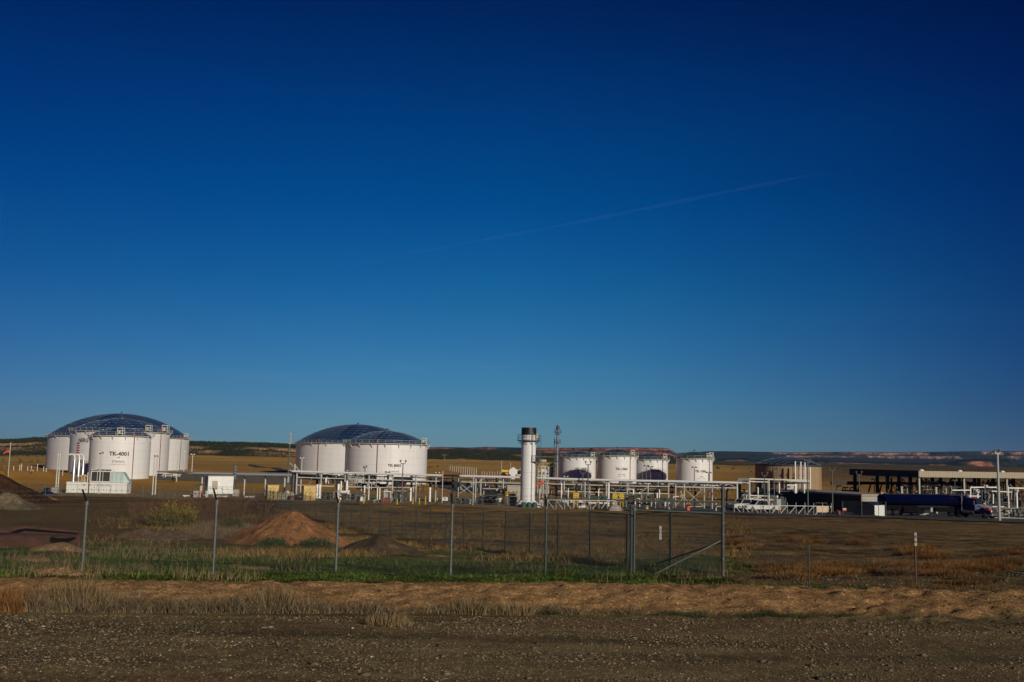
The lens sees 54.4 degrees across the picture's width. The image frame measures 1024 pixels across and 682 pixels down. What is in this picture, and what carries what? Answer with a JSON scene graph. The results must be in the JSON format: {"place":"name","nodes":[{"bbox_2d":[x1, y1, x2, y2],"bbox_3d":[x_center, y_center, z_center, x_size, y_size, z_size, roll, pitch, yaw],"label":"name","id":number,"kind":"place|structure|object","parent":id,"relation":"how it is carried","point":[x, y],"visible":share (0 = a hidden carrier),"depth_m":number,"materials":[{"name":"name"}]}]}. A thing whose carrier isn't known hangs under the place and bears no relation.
{"place":"outdoors","nodes":[
{"label":"outdoors","id":0,"kind":"place"},
{"bbox_2d":[0,438,295,456],"bbox_3d":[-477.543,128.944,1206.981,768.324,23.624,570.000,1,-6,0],"label":"hills","id":1,"kind":"structure","parent":0,"point":[202,451],"depth_m":1146.11,"materials":[{"name":"plant"}]},
{"bbox_2d":[0,585,646,615],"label":"dry grass","id":2,"kind":"structure","parent":0,"point":[42,605],"depth_m":19.85,"materials":[{"name":"plant"}]},
{"bbox_2d":[0,455,1023,681],"bbox_3d":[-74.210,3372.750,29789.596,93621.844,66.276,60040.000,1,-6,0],"label":"ground","id":3,"kind":"structure","parent":0,"point":[968,538],"depth_m":21.28,"materials":[{"name":"soil"}]},
{"bbox_2d":[0,492,44,509],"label":"gravel pile","id":4,"kind":"object","parent":3,"relation":"on","point":[21,502],"visible":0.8,"depth_m":113.34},
{"bbox_2d":[0,583,46,603],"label":"dry grass clump","id":5,"kind":"object","parent":3,"relation":"on","point":[20,596],"visible":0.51,"depth_m":20.29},
{"bbox_2d":[0,474,59,503],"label":"dark soil pile","id":6,"kind":"object","parent":3,"relation":"on","point":[7,484],"visible":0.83,"depth_m":128.61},
{"bbox_2d":[0,525,80,547],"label":"steel plates","id":7,"kind":"object","parent":3,"relation":"on","point":[29,533],"visible":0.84,"depth_m":44.32,"materials":[{"name":"metal"}]},
{"bbox_2d":[28,581,71,599],"bbox_3d":[-9.473,5.157,20.526,1.152,0.403,0.734,1,-6,0],"label":"dry grass clump","id":8,"kind":"object","parent":3,"relation":"on","point":[41,588],"visible":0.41,"depth_m":20.46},
{"bbox_2d":[28,542,89,552],"bbox_3d":[-18.363,8.456,40.264,3.808,0.650,2.094,1,-6,0],"label":"soil hump","id":9,"kind":"object","parent":3,"relation":"on","point":[49,548],"visible":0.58,"depth_m":39.90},
{"bbox_2d":[30,567,94,576],"bbox_3d":[-11.339,5.957,25.065,2.912,0.525,1.602,1,-6,0],"label":"soil hump","id":10,"kind":"object","parent":3,"relation":"on","point":[56,571],"visible":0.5,"depth_m":24.85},
{"bbox_2d":[41,574,114,603],"bbox_3d":[-8.926,5.085,20.421,1.519,0.579,1.029,1,-6,0],"label":"dry grass clump","id":11,"kind":"object","parent":3,"relation":"on","point":[73,591],"visible":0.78,"depth_m":20.34,"materials":[{"name":"plant"}]},
{"bbox_2d":[66,453,130,493],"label":"generator skid","id":12,"kind":"object","parent":3,"relation":"on","point":[110,478],"visible":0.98,"depth_m":204.22,"materials":[{"name":"white metal"}]},
{"bbox_2d":[82,587,126,604],"bbox_3d":[-8.303,5.189,20.307,0.996,0.364,0.706,1,-6,0],"label":"dry grass clump","id":13,"kind":"object","parent":3,"relation":"on","point":[114,595],"visible":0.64,"depth_m":20.27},
{"bbox_2d":[45,412,191,470],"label":"storage tank","id":14,"kind":"object","parent":3,"relation":"on","point":[58,440],"visible":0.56,"depth_m":465.26,"materials":[{"name":"metal"}]},
{"bbox_2d":[87,425,153,478],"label":"storage tank","id":15,"kind":"object","parent":3,"relation":"on","point":[126,450],"visible":0.97,"depth_m":327.99,"materials":[{"name":"metal"}]},
{"bbox_2d":[68,416,172,475],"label":"storage tank","id":16,"kind":"object","parent":3,"relation":"on","point":[80,441],"visible":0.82,"depth_m":378.03,"materials":[{"name":"metal"}]},
{"bbox_2d":[112,528,155,537],"bbox_3d":[-22.482,12.012,60.987,5.376,1.054,2.957,1,-6,0],"label":"soil hump","id":17,"kind":"object","parent":3,"relation":"on","point":[138,532],"visible":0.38,"depth_m":60.50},
{"bbox_2d":[26,484,270,498],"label":"chain link fence","id":18,"kind":"object","parent":3,"relation":"on","point":[143,490],"visible":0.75,"depth_m":173.93,"materials":[{"name":"metal"}]},
{"bbox_2d":[141,496,207,526],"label":"bush","id":19,"kind":"object","parent":3,"relation":"on","point":[173,519],"visible":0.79,"depth_m":80.28,"materials":[{"name":"green plant"}]},
{"bbox_2d":[116,495,280,524],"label":"brush thicket","id":20,"kind":"object","parent":3,"relation":"on","point":[207,517],"visible":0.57,"depth_m":95.46,"materials":[{"name":"green plant"}]},
{"bbox_2d":[169,518,259,539],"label":"tan brush","id":21,"kind":"object","parent":3,"relation":"on","point":[218,536],"visible":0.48,"depth_m":68.17,"materials":[{"name":"brown plant"}]},
{"bbox_2d":[204,475,238,496],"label":"equipment shed","id":22,"kind":"structure","parent":3,"relation":"on","point":[218,482],"depth_m":190.06,"materials":[{"name":"white metal"}]},
{"bbox_2d":[157,471,291,494],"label":"pipeline","id":23,"kind":"object","parent":3,"relation":"on","point":[245,474],"visible":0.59,"depth_m":206.87,"materials":[{"name":"white paint"}]},
{"bbox_2d":[157,473,301,484],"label":"containment wall","id":24,"kind":"structure","parent":3,"relation":"on","point":[240,479],"depth_m":321.94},
{"bbox_2d":[217,514,243,529],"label":"bush","id":25,"kind":"object","parent":3,"relation":"on","point":[238,520],"visible":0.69,"depth_m":74.67,"materials":[{"name":"green plant"}]},
{"bbox_2d":[210,489,264,505],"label":"bush","id":26,"kind":"object","parent":3,"relation":"on","point":[233,497],"visible":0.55,"depth_m":106.47,"materials":[{"name":"green plant"}]},
{"bbox_2d":[240,491,280,513],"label":"bush","id":27,"kind":"object","parent":3,"relation":"on","point":[267,503],"visible":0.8,"depth_m":96.65,"materials":[{"name":"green plant"}]},
{"bbox_2d":[254,536,288,545],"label":"bush","id":28,"kind":"object","parent":3,"relation":"on","point":[267,542],"visible":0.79,"depth_m":50.95,"materials":[{"name":"green plant"}]},
{"bbox_2d":[245,579,308,609],"bbox_3d":[-4.839,5.190,20.436,1.353,0.608,0.962,1,-6,0],"label":"dry grass clump","id":29,"kind":"object","parent":3,"relation":"on","point":[283,597],"visible":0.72,"depth_m":20.33,"materials":[{"name":"plant"}]},
{"bbox_2d":[223,510,350,546],"bbox_3d":[-12.282,10.610,55.132,8.736,2.434,6.720,1,-6,0],"label":"dirt pile","id":30,"kind":"object","parent":3,"relation":"on","point":[283,526],"visible":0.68,"depth_m":53.79,"materials":[{"name":"soil"}]},
{"bbox_2d":[301,485,315,500],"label":"cabinet","id":31,"kind":"object","parent":3,"relation":"on","point":[309,493],"visible":0.86,"depth_m":170.21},
{"bbox_2d":[294,535,333,546],"bbox_3d":[-10.306,10.378,51.662,2.194,0.643,1.786,1,-6,0],"label":"bush","id":32,"kind":"object","parent":3,"relation":"on","point":[327,542],"visible":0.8,"depth_m":51.43,"materials":[{"name":"green plant"}]},
{"bbox_2d":[0,436,675,462],"bbox_3d":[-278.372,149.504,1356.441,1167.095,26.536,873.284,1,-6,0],"label":"junipers","id":33,"kind":"object","parent":3,"relation":"on","point":[222,444],"visible":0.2,"depth_m":1261.24,"materials":[{"name":"green plant"}]},
{"bbox_2d":[294,423,390,474],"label":"storage tank","id":34,"kind":"object","parent":3,"relation":"on","point":[322,450],"visible":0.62,"depth_m":435.35,"materials":[{"name":"metal"}]},
{"bbox_2d":[0,486,724,575],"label":"chain link fence","id":35,"kind":"object","parent":3,"relation":"on","point":[634,510],"visible":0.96,"depth_m":29.39,"materials":[{"name":"metal"}]},
{"bbox_2d":[0,536,731,584],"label":"dry stalks","id":36,"kind":"object","parent":3,"relation":"on","point":[162,572],"visible":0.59,"depth_m":30.61,"materials":[{"name":"beige plant"}]},
{"bbox_2d":[0,542,753,584],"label":"green weeds","id":37,"kind":"object","parent":3,"relation":"on","point":[362,576],"visible":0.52,"depth_m":30.88,"materials":[{"name":"green plant"}]},
{"bbox_2d":[338,535,422,554],"bbox_3d":[-6.165,9.629,46.200,5.376,1.250,4.032,1,-6,0],"label":"mulch pile","id":38,"kind":"object","parent":3,"relation":"on","point":[382,546],"visible":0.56,"depth_m":45.46,"materials":[{"name":"soil"}]},
{"bbox_2d":[343,428,429,484],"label":"storage tank","id":39,"kind":"object","parent":3,"relation":"on","point":[380,451],"visible":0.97,"depth_m":336.08,"materials":[{"name":"metal"}]},
{"bbox_2d":[363,610,412,627],"bbox_3d":[-2.347,5.243,18.829,1.034,0.309,0.658,1,-6,0],"label":"dry grass clump","id":40,"kind":"object","parent":3,"relation":"on","point":[386,623],"visible":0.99,"depth_m":18.76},
{"bbox_2d":[284,489,516,507],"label":"pipes","id":41,"kind":"object","parent":3,"relation":"on","point":[415,496],"visible":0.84,"depth_m":156.16,"materials":[{"name":"metal"}]},
{"bbox_2d":[292,470,520,503],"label":"pipe rack","id":42,"kind":"object","parent":3,"relation":"on","point":[431,481],"visible":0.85,"depth_m":182.66,"materials":[{"name":"grey metal"}]},
{"bbox_2d":[89,506,752,563],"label":"field weeds","id":43,"kind":"object","parent":3,"relation":"on","point":[271,551],"visible":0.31,"depth_m":60.89,"materials":[{"name":"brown plant"}]},
{"bbox_2d":[444,595,497,614],"bbox_3d":[-0.833,5.404,20.420,1.208,0.419,0.768,1,-6,0],"label":"dry grass clump","id":44,"kind":"object","parent":3,"relation":"on","point":[468,607],"visible":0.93,"depth_m":20.33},
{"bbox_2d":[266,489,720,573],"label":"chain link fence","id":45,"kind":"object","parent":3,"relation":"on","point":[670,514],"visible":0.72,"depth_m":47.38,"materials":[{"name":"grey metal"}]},
{"bbox_2d":[0,612,1023,681],"bbox_3d":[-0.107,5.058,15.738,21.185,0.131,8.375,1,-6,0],"label":"cobbles","id":46,"kind":"object","parent":3,"relation":"on","point":[538,643],"visible":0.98,"depth_m":16.17,"materials":[{"name":"brown gravel"}]},
{"bbox_2d":[0,580,1023,618],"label":"bank clods","id":47,"kind":"object","parent":3,"relation":"on","point":[350,592],"visible":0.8,"depth_m":21.99,"materials":[{"name":"soil"}]},
{"bbox_2d":[487,598,541,615],"bbox_3d":[-0.008,5.475,20.542,1.278,0.340,0.815,1,-6,0],"label":"dry grass clump","id":48,"kind":"object","parent":3,"relation":"on","point":[525,611],"visible":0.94,"depth_m":20.47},
{"bbox_2d":[514,427,541,507],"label":"vapor stack","id":49,"kind":"object","parent":3,"relation":"on","point":[530,436],"visible":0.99,"depth_m":157.80,"materials":[{"name":"white paint"}]},
{"bbox_2d":[537,459,549,494],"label":"process platform","id":50,"kind":"structure","parent":3,"relation":"on","point":[543,463],"depth_m":286.25,"materials":[{"name":"white metal"}]},
{"bbox_2d":[553,425,560,493],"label":"flare stack","id":51,"kind":"object","parent":3,"relation":"on","point":[557,441],"visible":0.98,"depth_m":297.96,"materials":[{"name":"metal"}]},
{"bbox_2d":[559,449,596,480],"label":"storage tank","id":52,"kind":"object","parent":3,"relation":"on","point":[571,464],"visible":0.89,"depth_m":447.77,"materials":[{"name":"metal"}]},
{"bbox_2d":[588,494,621,506],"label":"valve manifold","id":53,"kind":"object","parent":3,"relation":"on","point":[599,497],"visible":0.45,"depth_m":173.50,"materials":[{"name":"green paint"}]},
{"bbox_2d":[538,477,686,506],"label":"pipe rack","id":54,"kind":"object","parent":3,"relation":"on","point":[626,484],"visible":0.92,"depth_m":175.85,"materials":[{"name":"grey metal"}]},
{"bbox_2d":[595,447,638,483],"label":"storage tank","id":55,"kind":"object","parent":3,"relation":"on","point":[611,464],"visible":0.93,"depth_m":412.15,"materials":[{"name":"metal"}]},
{"bbox_2d":[629,505,632,569],"bbox_3d":[3.941,6.558,32.884,0.130,2.248,0.124,1,-6,0],"label":"fence post","id":56,"kind":"object","parent":3,"relation":"on","point":[631,535],"visible":0.66,"depth_m":32.84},
{"bbox_2d":[623,492,654,505],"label":"valve manifold","id":57,"kind":"object","parent":3,"relation":"on","point":[641,495],"visible":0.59,"depth_m":171.48,"materials":[{"name":"black paint"}]},
{"bbox_2d":[540,498,738,511],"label":"guard rail","id":58,"kind":"object","parent":3,"relation":"on","point":[656,501],"visible":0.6,"depth_m":154.13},
{"bbox_2d":[636,451,669,482],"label":"storage tank","id":59,"kind":"object","parent":3,"relation":"on","point":[659,464],"visible":0.69,"depth_m":447.56,"materials":[{"name":"metal"}]},
{"bbox_2d":[674,450,714,483],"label":"storage tank","id":60,"kind":"object","parent":3,"relation":"on","point":[700,461],"visible":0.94,"depth_m":416.70,"materials":[{"name":"metal"}]},
{"bbox_2d":[673,480,737,509],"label":"pipe rack","id":61,"kind":"object","parent":3,"relation":"on","point":[694,485],"visible":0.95,"depth_m":171.57,"materials":[{"name":"grey metal"}]},
{"bbox_2d":[538,606,905,618],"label":"edge weeds","id":62,"kind":"object","parent":3,"relation":"on","point":[692,615],"visible":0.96,"depth_m":20.80,"materials":[{"name":"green plant"}]},
{"bbox_2d":[747,492,785,509],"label":"truck","id":63,"kind":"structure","parent":3,"relation":"on","point":[780,499],"depth_m":174.52,"materials":[{"name":"grey metal"}]},
{"bbox_2d":[737,478,815,502],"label":"pipe rack","id":64,"kind":"object","parent":3,"relation":"on","point":[760,484],"visible":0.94,"depth_m":171.31,"materials":[{"name":"white metal"}]},
{"bbox_2d":[750,558,810,568],"bbox_3d":[10.704,8.833,39.435,2.834,0.543,1.859,1,-6,0],"label":"dry brush","id":65,"kind":"object","parent":3,"relation":"on","point":[767,564],"visible":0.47,"depth_m":39.31,"materials":[{"name":"brown plant"}]},
{"bbox_2d":[753,564,811,573],"bbox_3d":[10.182,8.470,37.015,2.640,0.419,1.728,1,-6,0],"label":"dry brush","id":66,"kind":"object","parent":3,"relation":"on","point":[767,570],"visible":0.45,"depth_m":37.01,"materials":[{"name":"brown plant"}]},
{"bbox_2d":[758,571,810,579],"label":"dry brush","id":67,"kind":"object","parent":3,"relation":"on","point":[771,576],"visible":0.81,"depth_m":31.30,"materials":[{"name":"brown plant"}]},
{"bbox_2d":[755,453,821,491],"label":"storage tank","id":68,"kind":"object","parent":3,"relation":"on","point":[785,467],"visible":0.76,"depth_m":242.17,"materials":[{"name":"metal"}]},
{"bbox_2d":[772,570,821,578],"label":"dry brush","id":69,"kind":"object","parent":3,"relation":"on","point":[812,576],"visible":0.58,"depth_m":31.47,"materials":[{"name":"brown plant"}]},
{"bbox_2d":[776,566,834,575],"bbox_3d":[10.572,8.249,35.607,2.399,0.483,1.633,1,-6,0],"label":"dry brush","id":70,"kind":"object","parent":3,"relation":"on","point":[811,571],"visible":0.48,"depth_m":35.52,"materials":[{"name":"brown plant"}]},
{"bbox_2d":[751,581,896,588],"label":"green weeds","id":71,"kind":"object","parent":3,"relation":"on","point":[819,587],"visible":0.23,"depth_m":27.66,"materials":[{"name":"green plant"}]},
{"bbox_2d":[765,488,885,512],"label":"metal building","id":72,"kind":"structure","parent":3,"relation":"on","point":[798,500],"depth_m":173.63,"materials":[{"name":"grey paint"}]},
{"bbox_2d":[802,494,844,511],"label":"door","id":73,"kind":"structure","parent":72,"relation":"in","point":[804,496],"depth_m":176.13,"materials":[{"name":"black paint"}]},
{"bbox_2d":[814,565,866,575],"bbox_3d":[11.578,8.195,35.439,2.265,0.454,1.464,1,-6,0],"label":"dry brush","id":74,"kind":"object","parent":3,"relation":"on","point":[842,572],"visible":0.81,"depth_m":35.26,"materials":[{"name":"brown plant"}]},
{"bbox_2d":[850,558,896,568],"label":"dry brush","id":75,"kind":"object","parent":3,"relation":"on","point":[869,565],"visible":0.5,"depth_m":41.02,"materials":[{"name":"brown plant"}]},
{"bbox_2d":[724,537,1023,590],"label":"brush","id":76,"kind":"object","parent":3,"relation":"on","point":[987,589],"visible":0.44,"depth_m":28.72,"materials":[{"name":"brown plant"}]},
{"bbox_2d":[875,565,923,575],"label":"dry brush","id":77,"kind":"object","parent":3,"relation":"on","point":[889,572],"visible":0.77,"depth_m":34.40,"materials":[{"name":"brown plant"}]},
{"bbox_2d":[890,478,922,493],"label":"loading station","id":78,"kind":"object","parent":3,"relation":"on","point":[906,487],"visible":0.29,"depth_m":189.44,"materials":[{"name":"black paint"}]},
{"bbox_2d":[914,533,917,581],"bbox_3d":[12.328,6.592,30.377,0.075,1.465,0.052,1,-6,0],"label":"marker post","id":79,"kind":"object","parent":3,"relation":"on","point":[916,557],"visible":1,"depth_m":30.37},
{"bbox_2d":[908,478,941,510],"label":"loading station","id":80,"kind":"object","parent":3,"relation":"on","point":[923,488],"visible":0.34,"depth_m":190.04,"materials":[{"name":"grey metal"}]},
{"bbox_2d":[830,469,1023,507],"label":"loading canopy","id":81,"kind":"object","parent":3,"relation":"on","point":[931,474],"visible":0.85,"depth_m":192.28,"materials":[{"name":"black metal"}]},
{"bbox_2d":[911,551,954,559],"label":"dry brush","id":82,"kind":"object","parent":3,"relation":"on","point":[936,556],"visible":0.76,"depth_m":56.60,"materials":[{"name":"brown plant"}]},
{"bbox_2d":[903,559,964,569],"bbox_3d":[16.777,8.881,39.281,2.802,0.566,1.927,1,-6,0],"label":"dry brush","id":83,"kind":"object","parent":3,"relation":"on","point":[931,566],"visible":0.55,"depth_m":39.19,"materials":[{"name":"brown plant"}]},
{"bbox_2d":[928,480,960,493],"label":"loading station","id":84,"kind":"object","parent":3,"relation":"on","point":[946,490],"visible":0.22,"depth_m":193.52,"materials":[{"name":"grey paint"}]},
{"bbox_2d":[918,568,973,576],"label":"dry brush","id":85,"kind":"object","parent":3,"relation":"on","point":[936,574],"visible":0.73,"depth_m":34.74,"materials":[{"name":"brown plant"}]},
{"bbox_2d":[934,578,989,585],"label":"dry brush","id":86,"kind":"object","parent":3,"relation":"on","point":[965,581],"visible":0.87,"depth_m":30.06,"materials":[{"name":"brown plant"}]},
{"bbox_2d":[949,562,1003,572],"bbox_3d":[18.109,8.814,38.706,2.105,0.467,1.537,1,-6,0],"label":"dry brush","id":87,"kind":"object","parent":3,"relation":"on","point":[985,569],"visible":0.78,"depth_m":38.51,"materials":[{"name":"brown plant"}]},
{"bbox_2d":[961,481,996,505],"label":"loading station","id":88,"kind":"object","parent":3,"relation":"on","point":[982,494],"visible":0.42,"depth_m":197.24,"materials":[{"name":"black paint"}]},
{"bbox_2d":[948,571,1012,581],"bbox_3d":[14.940,7.514,31.728,2.204,0.420,1.398,1,-6,0],"label":"dry brush","id":89,"kind":"object","parent":3,"relation":"on","point":[983,578],"visible":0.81,"depth_m":31.55,"materials":[{"name":"brown plant"}]},
{"bbox_2d":[952,482,1023,513],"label":"vapour pipework","id":90,"kind":"object","parent":3,"relation":"on","point":[1016,489],"visible":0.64,"depth_m":160.42,"materials":[{"name":"metal"}]},
{"bbox_2d":[958,558,1021,571],"bbox_3d":[20.716,9.728,43.385,3.018,0.694,2.167,1,-6,0],"label":"dry brush","id":91,"kind":"object","parent":3,"relation":"on","point":[1006,569],"visible":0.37,"depth_m":43.06,"materials":[{"name":"brown plant"}]},
{"bbox_2d":[979,549,1009,556],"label":"dry brush","id":92,"kind":"object","parent":3,"relation":"on","point":[993,554],"visible":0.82,"depth_m":62.68,"materials":[{"name":"brown plant"}]},
{"bbox_2d":[992,449,1001,520],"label":"light pole","id":93,"kind":"object","parent":3,"relation":"on","point":[998,489],"visible":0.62,"depth_m":139.64,"materials":[{"name":"metal"}]},
{"bbox_2d":[982,479,1014,507],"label":"loading station","id":94,"kind":"object","parent":3,"relation":"on","point":[988,483],"visible":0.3,"depth_m":199.29,"materials":[{"name":"black paint"}]},
{"bbox_2d":[996,479,1023,511],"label":"loading station","id":95,"kind":"object","parent":3,"relation":"on","point":[1019,492],"visible":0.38,"depth_m":201.71,"materials":[{"name":"black paint"}]},
{"bbox_2d":[1001,507,1023,517],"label":"valve manifold","id":96,"kind":"object","parent":3,"relation":"on","point":[1018,513],"visible":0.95,"depth_m":153.85,"materials":[{"name":"metal"}]},
{"bbox_2d":[0,0,1023,452],"label":"sky","id":97,"kind":"structure","parent":0,"point":[679,226],"materials":[{"name":"blue"}]},
{"bbox_2d":[436,480,603,495],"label":"road","id":98,"kind":"structure","parent":0,"point":[470,488],"depth_m":311.10,"materials":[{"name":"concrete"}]},
{"bbox_2d":[427,450,672,462],"bbox_3d":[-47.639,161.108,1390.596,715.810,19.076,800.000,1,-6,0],"label":"hills","id":99,"kind":"structure","parent":0,"point":[466,453],"depth_m":1402.55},
{"bbox_2d":[427,447,680,458],"bbox_3d":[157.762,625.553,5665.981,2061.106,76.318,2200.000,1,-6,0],"label":"mesa","id":100,"kind":"structure","parent":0,"point":[661,452],"depth_m":5883.54,"materials":[{"name":"stone"}]},
{"bbox_2d":[596,506,1023,521],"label":"road","id":101,"kind":"structure","parent":0,"point":[938,516],"depth_m":151.03,"materials":[{"name":"asphalt"}]},
{"bbox_2d":[727,499,756,509],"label":"pickup truck","id":102,"kind":"object","parent":101,"relation":"on","point":[741,503],"visible":0.49,"depth_m":167.00,"materials":[{"name":"grey metal"}]},
{"bbox_2d":[741,500,777,511],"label":"pickup truck","id":103,"kind":"object","parent":101,"relation":"on","point":[750,507],"visible":0.85,"depth_m":160.37,"materials":[{"name":"grey metal"}]},
{"bbox_2d":[734,502,831,514],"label":"sliding gate","id":104,"kind":"structure","parent":101,"relation":"on","point":[787,505],"depth_m":150.22,"materials":[{"name":"white metal"}]},
{"bbox_2d":[853,502,884,515],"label":"shed","id":105,"kind":"structure","parent":101,"relation":"on","point":[872,506],"depth_m":151.34,"materials":[{"name":"grey metal"}]},
{"bbox_2d":[877,493,997,517],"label":"tanker truck","id":106,"kind":"object","parent":101,"relation":"on","point":[957,505],"visible":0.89,"depth_m":151.16,"materials":[{"name":"blue paint"}]},
{"bbox_2d":[678,451,1023,464],"bbox_3d":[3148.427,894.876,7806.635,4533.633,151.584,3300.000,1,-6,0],"label":"mesa","id":107,"kind":"structure","parent":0,"point":[1016,457],"depth_m":7962.47,"materials":[{"name":"soil"}]},
{"bbox_2d":[709,544,1023,589],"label":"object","id":108,"kind":"object","parent":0,"point":[871,574],"visible":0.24,"depth_m":33.52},
{"bbox_2d":[716,458,1023,466],"bbox_3d":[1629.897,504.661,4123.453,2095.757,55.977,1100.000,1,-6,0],"label":"mesa","id":109,"kind":"structure","parent":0,"point":[989,462],"depth_m":4041.71,"materials":[{"name":"soil"}]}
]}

